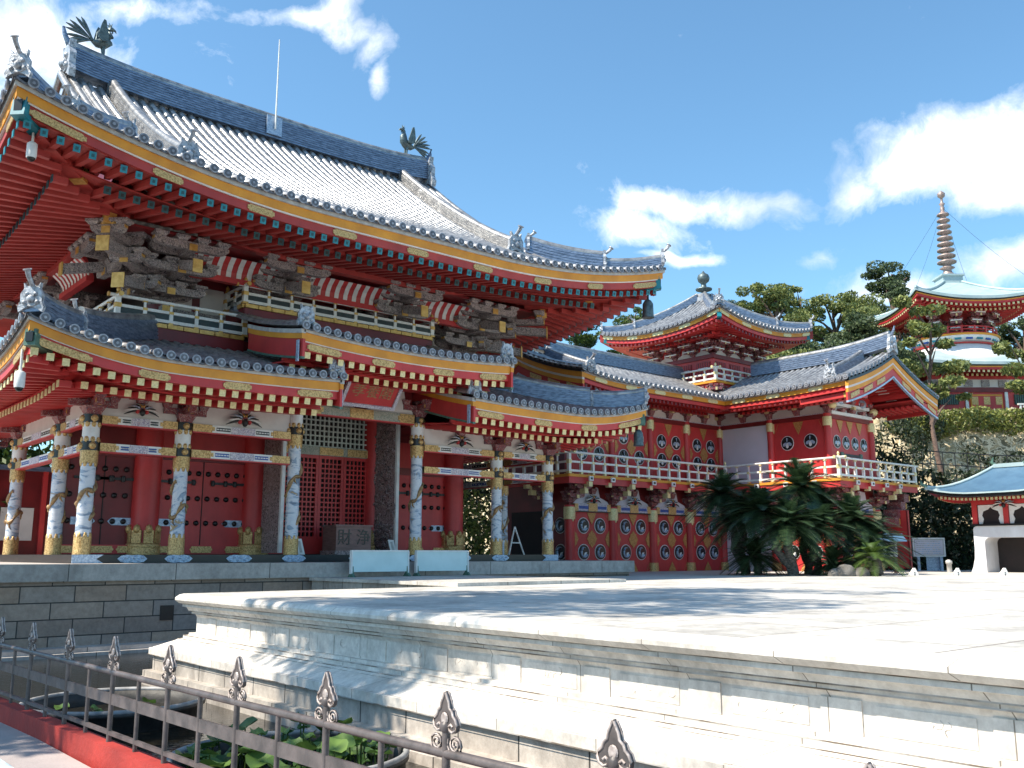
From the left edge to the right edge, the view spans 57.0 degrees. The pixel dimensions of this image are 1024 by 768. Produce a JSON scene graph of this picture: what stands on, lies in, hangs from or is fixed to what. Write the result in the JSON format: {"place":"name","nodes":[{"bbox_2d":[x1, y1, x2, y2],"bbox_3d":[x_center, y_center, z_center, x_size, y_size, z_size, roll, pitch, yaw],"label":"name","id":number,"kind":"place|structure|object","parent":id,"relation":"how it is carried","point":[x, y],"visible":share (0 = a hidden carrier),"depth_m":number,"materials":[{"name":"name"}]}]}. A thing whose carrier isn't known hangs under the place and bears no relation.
{"place":"outdoors","nodes":[
{"label":"outdoors","id":0,"kind":"place"},
{"bbox_2d":[0,722,90,767],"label":"walkway","id":1,"kind":"structure","parent":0,"point":[19,749],"depth_m":7.93,"materials":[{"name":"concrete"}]},
{"bbox_2d":[0,759,13,767],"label":"tile paving","id":2,"kind":"structure","parent":1,"relation":"on","point":[3,764],"depth_m":7.44,"materials":[{"name":"white tile"}]},
{"bbox_2d":[0,652,428,767],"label":"water","id":3,"kind":"structure","parent":0,"point":[138,664],"depth_m":15.63,"materials":[{"name":"black liquid"}]},
{"bbox_2d":[19,687,205,734],"bbox_3d":[-5.264,4.524,12.444,2.308,0.728,2.308,9,-13,-40],"label":"lotus tub","id":4,"kind":"object","parent":3,"relation":"in","point":[180,702],"visible":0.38,"depth_m":12.47,"materials":[{"name":"grey stone"}]},
{"bbox_2d":[54,697,155,711],"bbox_3d":[-5.364,4.282,12.396,1.360,0.140,1.361,5,-11,-24],"label":"lotus plant","id":5,"kind":"object","parent":4,"relation":"on","point":[95,707],"visible":0.29,"depth_m":12.66,"materials":[{"name":"green plant"}]},
{"bbox_2d":[167,729,409,767],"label":"lotus tub","id":6,"kind":"object","parent":3,"relation":"in","point":[398,757],"visible":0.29,"depth_m":9.63,"materials":[{"name":"grey stone"}]},
{"bbox_2d":[175,712,396,767],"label":"lotus plant","id":7,"kind":"object","parent":6,"relation":"in","point":[344,746],"visible":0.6,"depth_m":9.00,"materials":[{"name":"green plant"}]},
{"bbox_2d":[0,0,1023,466],"label":"sky","id":8,"kind":"structure","parent":0,"point":[806,144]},
{"bbox_2d":[463,407,1023,568],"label":"hill","id":9,"kind":"structure","parent":0,"point":[998,443],"depth_m":52.11,"materials":[{"name":"green plant"}]},
{"bbox_2d":[563,325,599,348],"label":"broadleaf tree","id":10,"kind":"object","parent":9,"relation":"on","point":[588,340],"visible":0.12,"depth_m":80.81,"materials":[{"name":"green plant"}]},
{"bbox_2d":[594,306,641,356],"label":"broadleaf tree","id":11,"kind":"object","parent":9,"relation":"on","point":[626,319],"visible":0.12,"depth_m":85.74,"materials":[{"name":"green plant"}]},
{"bbox_2d":[726,299,747,307],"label":"pine tree","id":12,"kind":"object","parent":9,"relation":"on","point":[733,302],"visible":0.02,"depth_m":73.36,"materials":[{"name":"green plant"}]},
{"bbox_2d":[735,282,814,358],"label":"pine tree","id":13,"kind":"object","parent":9,"relation":"on","point":[769,301],"visible":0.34,"depth_m":67.51,"materials":[{"name":"green plant"}]},
{"bbox_2d":[759,347,815,360],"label":"rounded shrub","id":14,"kind":"object","parent":9,"relation":"on","point":[790,352],"visible":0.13,"depth_m":58.42,"materials":[{"name":"green plant"}]},
{"bbox_2d":[776,340,822,356],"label":"tree","id":15,"kind":"object","parent":9,"relation":"on","point":[815,345],"visible":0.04,"depth_m":60.45,"materials":[{"name":"green plant"}]},
{"bbox_2d":[780,285,825,342],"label":"pine tree","id":16,"kind":"object","parent":9,"relation":"on","point":[794,302],"visible":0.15,"depth_m":77.92,"materials":[{"name":"green plant"}]},
{"bbox_2d":[799,289,861,345],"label":"pine tree","id":17,"kind":"object","parent":9,"relation":"on","point":[844,302],"visible":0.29,"depth_m":71.08,"materials":[{"name":"green plant"}]},
{"bbox_2d":[819,339,851,349],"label":"pine tree","id":18,"kind":"object","parent":9,"relation":"on","point":[834,343],"visible":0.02,"depth_m":57.86,"materials":[{"name":"green plant"}]},
{"bbox_2d":[821,310,888,346],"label":"pine tree","id":19,"kind":"object","parent":9,"relation":"on","point":[855,326],"visible":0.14,"depth_m":64.54,"materials":[{"name":"green plant"}]},
{"bbox_2d":[826,293,910,354],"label":"pine tree","id":20,"kind":"object","parent":9,"relation":"on","point":[871,306],"visible":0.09,"depth_m":69.74,"materials":[{"name":"green plant"}]},
{"bbox_2d":[860,260,917,348],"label":"pine tree","id":21,"kind":"object","parent":9,"relation":"on","point":[886,283],"visible":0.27,"depth_m":73.99,"materials":[{"name":"green plant"}]},
{"bbox_2d":[873,415,945,497],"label":"cliff bush","id":22,"kind":"object","parent":9,"relation":"on","point":[898,455],"visible":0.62,"depth_m":46.98,"materials":[{"name":"green plant"}]},
{"bbox_2d":[873,340,949,407],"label":"pine tree","id":23,"kind":"object","parent":9,"relation":"on","point":[903,353],"visible":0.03,"depth_m":57.26,"materials":[{"name":"green plant"}]},
{"bbox_2d":[890,294,971,484],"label":"pine tree","id":24,"kind":"object","parent":9,"relation":"on","point":[930,330],"visible":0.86,"depth_m":50.22,"materials":[{"name":"green plant"}]},
{"bbox_2d":[869,191,1023,411],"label":"pagoda","id":25,"kind":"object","parent":9,"relation":"on","point":[972,315],"visible":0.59,"depth_m":60.76,"materials":[{"name":"red wood"}]},
{"bbox_2d":[884,405,1023,440],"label":"clipped hedge","id":26,"kind":"object","parent":9,"relation":"on","point":[954,418],"visible":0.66,"depth_m":52.12,"materials":[{"name":"green plant"}]},
{"bbox_2d":[957,444,1023,468],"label":"ledge shrub","id":27,"kind":"object","parent":9,"relation":"on","point":[1019,453],"visible":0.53,"depth_m":49.06,"materials":[{"name":"green plant"}]},
{"bbox_2d":[991,339,1023,395],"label":"pine tree","id":28,"kind":"object","parent":9,"relation":"on","point":[1015,385],"visible":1,"depth_m":51.97,"materials":[{"name":"green plant"}]},
{"bbox_2d":[991,315,1023,349],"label":"pine tree","id":29,"kind":"object","parent":9,"relation":"on","point":[1009,333],"visible":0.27,"depth_m":76.17,"materials":[{"name":"green plant"}]},
{"bbox_2d":[570,569,1023,581],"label":"court paving","id":30,"kind":"structure","parent":0,"point":[692,575],"depth_m":33.12,"materials":[{"name":"white stone"}]},
{"bbox_2d":[463,461,490,554],"bbox_3d":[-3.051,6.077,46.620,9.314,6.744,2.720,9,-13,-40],"label":"tall hedge","id":31,"kind":"object","parent":30,"relation":"on","point":[485,491],"visible":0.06,"depth_m":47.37,"materials":[{"name":"green plant"}]},
{"bbox_2d":[508,271,938,571],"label":"corridor wing","id":32,"kind":"structure","parent":30,"relation":"on","point":[721,395],"depth_m":42.37,"materials":[{"name":"red paint"}]},
{"bbox_2d":[883,510,912,568],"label":"open door","id":33,"kind":"structure","parent":32,"relation":"in","point":[905,525],"depth_m":42.63,"materials":[{"name":"paint"}]},
{"bbox_2d":[679,469,781,574],"bbox_3d":[8.177,5.220,35.201,3.912,3.938,3.515,0,-10,3],"label":"cycad","id":34,"kind":"object","parent":30,"relation":"on","point":[720,486],"visible":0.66,"depth_m":34.91,"materials":[{"name":"green plant"}]},
{"bbox_2d":[719,536,786,575],"bbox_3d":[8.758,6.433,33.883,2.747,1.903,2.939,9,-13,-40],"label":"cycad","id":35,"kind":"object","parent":30,"relation":"on","point":[758,558],"visible":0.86,"depth_m":33.65,"materials":[{"name":"green plant"}]},
{"bbox_2d":[710,486,836,575],"bbox_3d":[9.243,5.233,33.356,3.922,3.250,4.214,9,-13,-40],"label":"cycad","id":36,"kind":"object","parent":30,"relation":"on","point":[783,513],"visible":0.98,"depth_m":32.94,"materials":[{"name":"green plant"}]},
{"bbox_2d":[760,457,864,573],"bbox_3d":[11.332,5.105,35.867,4.749,4.462,4.038,9,-13,-40],"label":"cycad","id":37,"kind":"object","parent":30,"relation":"on","point":[802,486],"visible":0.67,"depth_m":35.49,"materials":[{"name":"green plant"}]},
{"bbox_2d":[771,502,864,574],"bbox_3d":[10.938,5.566,33.714,3.662,2.741,3.516,9,-13,-40],"label":"cycad","id":38,"kind":"object","parent":30,"relation":"on","point":[823,517],"visible":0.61,"depth_m":33.46,"materials":[{"name":"green plant"}]},
{"bbox_2d":[799,543,864,575],"bbox_3d":[11.299,6.539,33.188,2.592,1.889,2.474,9,-13,-40],"label":"cycad","id":39,"kind":"object","parent":30,"relation":"on","point":[834,555],"visible":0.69,"depth_m":33.00,"materials":[{"name":"green plant"}]},
{"bbox_2d":[828,568,838,575],"bbox_3d":[11.040,6.506,32.155,0.650,0.450,0.476,9,-13,-40],"label":"garden rock","id":40,"kind":"object","parent":30,"relation":"on","point":[833,572],"visible":0.5,"depth_m":31.96,"materials":[{"name":"grey stone"}]},
{"bbox_2d":[836,564,855,575],"bbox_3d":[11.391,6.457,32.164,0.910,0.630,0.666,9,-13,-40],"label":"garden rock","id":41,"kind":"object","parent":30,"relation":"on","point":[845,570],"visible":0.59,"depth_m":31.88,"materials":[{"name":"grey stone"}]},
{"bbox_2d":[855,567,869,575],"bbox_3d":[11.917,6.491,32.158,0.728,0.504,0.533,9,-13,-40],"label":"garden rock","id":42,"kind":"object","parent":30,"relation":"on","point":[866,572],"visible":0.51,"depth_m":31.94,"materials":[{"name":"grey stone"}]},
{"bbox_2d":[821,493,924,573],"bbox_3d":[12.847,5.736,35.053,3.983,3.312,4.010,9,-13,-40],"label":"cycad","id":43,"kind":"object","parent":30,"relation":"on","point":[873,528],"visible":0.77,"depth_m":34.70,"materials":[{"name":"green plant"}]},
{"bbox_2d":[841,536,908,576],"bbox_3d":[12.381,6.079,32.474,2.510,1.654,2.324,-3,-11,17],"label":"cycad","id":44,"kind":"object","parent":30,"relation":"on","point":[872,560],"visible":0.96,"depth_m":32.23,"materials":[{"name":"green plant"}]},
{"bbox_2d":[879,534,906,572],"bbox_3d":[14.743,6.803,37.386,1.560,1.728,0.900,0,-10,0],"label":"notice shelter","id":45,"kind":"object","parent":30,"relation":"on","point":[901,540],"visible":0.18,"depth_m":37.25,"materials":[{"name":"white paint"}]},
{"bbox_2d":[909,568,918,574],"bbox_3d":[14.221,6.700,33.421,0.380,0.361,0.281,0,-10,0],"label":"marker sign","id":46,"kind":"object","parent":30,"relation":"on","point":[913,571],"visible":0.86,"depth_m":33.30,"materials":[{"name":"white paint"}]},
{"bbox_2d":[911,538,945,570],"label":"information board","id":47,"kind":"object","parent":30,"relation":"on","point":[932,550],"visible":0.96,"depth_m":43.29,"materials":[{"name":"white paint"}]},
{"bbox_2d":[880,468,984,569],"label":"ivy bank","id":48,"kind":"structure","parent":30,"relation":"on","point":[925,503],"depth_m":45.36,"materials":[{"name":"green plant"}]},
{"bbox_2d":[897,451,1023,481],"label":"path railing","id":49,"kind":"object","parent":48,"relation":"on","point":[955,465],"visible":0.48,"depth_m":47.09,"materials":[{"name":"metal"}]},
{"bbox_2d":[945,560,951,571],"bbox_3d":[18.210,7.616,39.271,0.260,0.600,0.247,9,-13,-40],"label":"stone bollard","id":50,"kind":"object","parent":30,"relation":"on","point":[949,565],"visible":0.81,"depth_m":39.20,"materials":[{"name":"white stone"}]},
{"bbox_2d":[952,568,961,574],"bbox_3d":[15.758,6.700,33.421,0.380,0.361,0.281,0,-10,0],"label":"marker sign","id":51,"kind":"object","parent":30,"relation":"on","point":[957,571],"visible":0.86,"depth_m":33.30,"materials":[{"name":"white paint"}]},
{"bbox_2d":[920,457,1023,571],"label":"arch gate","id":52,"kind":"structure","parent":30,"relation":"on","point":[993,494],"depth_m":39.02,"materials":[{"name":"paint"}]},
{"bbox_2d":[997,537,1023,571],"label":"doorway","id":53,"kind":"structure","parent":52,"relation":"in","point":[1010,550],"depth_m":39.26,"materials":[{"name":"brown wood"}]},
{"bbox_2d":[998,568,1008,574],"bbox_3d":[17.415,6.700,33.421,0.380,0.361,0.281,0,-10,0],"label":"marker sign","id":54,"kind":"object","parent":30,"relation":"on","point":[1003,571],"visible":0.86,"depth_m":33.30,"materials":[{"name":"white paint"}]},
{"label":"ground","id":55,"kind":"structure","parent":0,"visible":0},
{"bbox_2d":[0,439,53,510],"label":"broadleaf tree","id":56,"kind":"object","parent":55,"relation":"on","point":[5,455],"visible":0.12,"depth_m":44.06,"materials":[{"name":"green plant"}]},
{"bbox_2d":[0,697,183,767],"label":"red kerb","id":57,"kind":"structure","parent":55,"relation":"on","point":[91,749],"depth_m":7.88,"materials":[{"name":"paint"}]},
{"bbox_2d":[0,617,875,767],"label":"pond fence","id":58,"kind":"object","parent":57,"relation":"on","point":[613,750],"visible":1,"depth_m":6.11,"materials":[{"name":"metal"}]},
{"bbox_2d":[0,560,634,661],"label":"stone podium","id":59,"kind":"object","parent":55,"relation":"on","point":[133,607],"visible":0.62,"depth_m":21.71,"materials":[{"name":"stone"}]},
{"bbox_2d":[0,464,51,554],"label":"boundary wall","id":60,"kind":"structure","parent":59,"relation":"on","point":[36,491],"depth_m":41.12,"materials":[{"name":"red paint"}]},
{"bbox_2d":[0,26,670,562],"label":"temple hall","id":61,"kind":"structure","parent":59,"relation":"on","point":[210,304],"depth_m":26.96,"materials":[{"name":"red wood"}]},
{"bbox_2d":[14,349,25,391],"bbox_3d":[-10.517,-0.291,20.182,0.220,0.928,0.214,9,-13,-40],"label":"wind bell","id":62,"kind":"object","parent":61,"relation":"attached to","point":[19,379],"visible":1,"depth_m":20.08,"materials":[{"name":"white paint"}]},
{"bbox_2d":[26,132,37,161],"bbox_3d":[-10.519,-5.314,20.689,0.220,0.928,0.214,9,-13,-40],"label":"wind bell","id":63,"kind":"object","parent":61,"relation":"attached to","point":[31,150],"visible":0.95,"depth_m":20.57,"materials":[{"name":"white paint"}]},
{"bbox_2d":[65,16,116,54],"bbox_3d":[-13.991,-11.428,31.304,1.614,1.682,0.714,9,-13,-40],"label":"phoenix statue","id":64,"kind":"object","parent":61,"relation":"on","point":[103,37],"visible":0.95,"depth_m":31.30,"materials":[{"name":"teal metal"}]},
{"bbox_2d":[61,426,136,554],"bbox_3d":[-10.962,2.725,25.305,2.270,3.850,0.325,9,-13,-40],"label":"door","id":65,"kind":"structure","parent":61,"relation":"in","point":[114,476],"depth_m":25.30,"materials":[{"name":"red paint"}]},
{"bbox_2d":[158,431,245,554],"bbox_3d":[-8.883,3.041,27.046,3.190,3.850,0.325,9,-13,-40],"label":"door","id":66,"kind":"structure","parent":61,"relation":"in","point":[214,498],"depth_m":27.11,"materials":[{"name":"paint"}]},
{"bbox_2d":[266,39,282,136],"bbox_3d":[-8.789,-11.101,35.239,0.600,3.800,0.165,9,-13,-40],"label":"lightning rod","id":67,"kind":"object","parent":61,"relation":"on","point":[274,125],"visible":1,"depth_m":35.01,"materials":[{"name":"white paint"}]},
{"bbox_2d":[283,453,287,539],"bbox_3d":[-7.082,3.386,28.478,0.880,2.640,0.100,9,-13,-40],"label":"lattice door","id":68,"kind":"structure","parent":61,"relation":"in","point":[287,453],"depth_m":28.57,"materials":[{"name":"paint"}]},
{"bbox_2d":[298,539,304,554],"bbox_3d":[-5.966,4.576,26.525,0.297,0.442,0.078,9,-13,-40],"label":"notice board","id":69,"kind":"object","parent":61,"relation":"on","point":[300,549],"visible":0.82,"depth_m":26.52,"materials":[{"name":"white paint"}]},
{"bbox_2d":[298,454,318,540],"bbox_3d":[-6.404,3.489,29.046,0.880,2.640,0.100,9,-13,-40],"label":"lattice door","id":70,"kind":"structure","parent":61,"relation":"in","point":[316,472],"depth_m":29.13,"materials":[{"name":"paint"}]},
{"bbox_2d":[316,455,343,540],"bbox_3d":[-5.727,3.592,29.614,0.880,2.640,0.100,9,-13,-40],"label":"lattice door","id":71,"kind":"structure","parent":61,"relation":"in","point":[340,504],"depth_m":29.63,"materials":[{"name":"paint"}]},
{"bbox_2d":[320,524,372,554],"bbox_3d":[-4.986,4.715,28.463,1.300,0.900,0.900,9,-13,-40],"label":"offertory box","id":72,"kind":"object","parent":61,"relation":"on","point":[340,539],"visible":1,"depth_m":28.11,"materials":[{"name":"grey wood"}]},
{"bbox_2d":[342,457,365,524],"bbox_3d":[-5.049,3.694,30.181,0.880,2.640,0.100,9,-13,-40],"label":"lattice door","id":73,"kind":"structure","parent":61,"relation":"in","point":[346,459],"depth_m":30.19,"materials":[{"name":"paint"}]},
{"bbox_2d":[343,382,402,410],"bbox_3d":[-4.017,0.244,27.175,1.840,1.000,0.100,9,25,-40],"label":"name plaque","id":74,"kind":"object","parent":61,"relation":"attached to","point":[368,396],"visible":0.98,"depth_m":27.21,"materials":[{"name":"paint"}]},
{"bbox_2d":[388,540,395,549],"bbox_3d":[-3.632,4.953,28.609,0.297,0.442,0.078,9,-13,-40],"label":"notice board","id":75,"kind":"object","parent":61,"relation":"on","point":[391,544],"visible":0.64,"depth_m":28.60,"materials":[{"name":"white paint"}]},
{"bbox_2d":[399,125,430,156],"bbox_3d":[-4.076,-9.926,39.606,1.614,1.682,0.714,9,-13,-40],"label":"phoenix statue","id":76,"kind":"object","parent":61,"relation":"on","point":[406,143],"visible":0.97,"depth_m":39.32,"materials":[{"name":"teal metal"}]},
{"bbox_2d":[398,443,444,549],"bbox_3d":[-3.301,3.887,31.721,3.190,3.850,0.325,9,-13,-40],"label":"door","id":77,"kind":"structure","parent":61,"relation":"in","point":[433,494],"depth_m":31.93,"materials":[{"name":"paint"}]},
{"bbox_2d":[508,526,524,554],"bbox_3d":[0.014,5.425,32.556,0.751,0.997,0.500,9,-13,-40],"label":"easel stand","id":78,"kind":"object","parent":61,"relation":"on","point":[515,530],"visible":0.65,"depth_m":32.51,"materials":[{"name":"white paint"}]},
{"bbox_2d":[633,429,643,446],"bbox_3d":[4.310,1.712,32.176,0.374,0.808,0.374,9,-13,-40],"label":"wind bell","id":79,"kind":"object","parent":61,"relation":"hanging from","point":[638,438],"visible":1,"depth_m":32.02,"materials":[{"name":"metal"}]},
{"bbox_2d":[642,295,653,318],"bbox_3d":[4.794,-2.793,33.276,0.440,0.950,0.440,9,-13,-40],"label":"wind bell","id":80,"kind":"object","parent":61,"relation":"hanging from","point":[647,310],"visible":0.92,"depth_m":33.10,"materials":[{"name":"metal"}]},
{"bbox_2d":[309,575,625,589],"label":"stone causeway","id":81,"kind":"structure","parent":55,"relation":"on","point":[327,583],"depth_m":22.57,"materials":[{"name":"white stone"}]},
{"bbox_2d":[348,550,410,576],"bbox_3d":[-3.555,4.835,25.408,1.830,0.705,0.320,9,-13,-40],"label":"barrier panel","id":82,"kind":"object","parent":81,"relation":"on","point":[378,560],"visible":0.96,"depth_m":25.36,"materials":[{"name":"white paint"}]},
{"bbox_2d":[413,550,470,575],"bbox_3d":[-1.979,5.074,26.728,1.830,0.705,0.320,9,-13,-40],"label":"barrier panel","id":83,"kind":"object","parent":81,"relation":"on","point":[441,560],"visible":0.92,"depth_m":26.69,"materials":[{"name":"white paint"}]},
{"bbox_2d":[141,576,1023,767],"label":"stone terrace","id":84,"kind":"structure","parent":55,"relation":"on","point":[822,672],"depth_m":9.20,"materials":[{"name":"white stone"}]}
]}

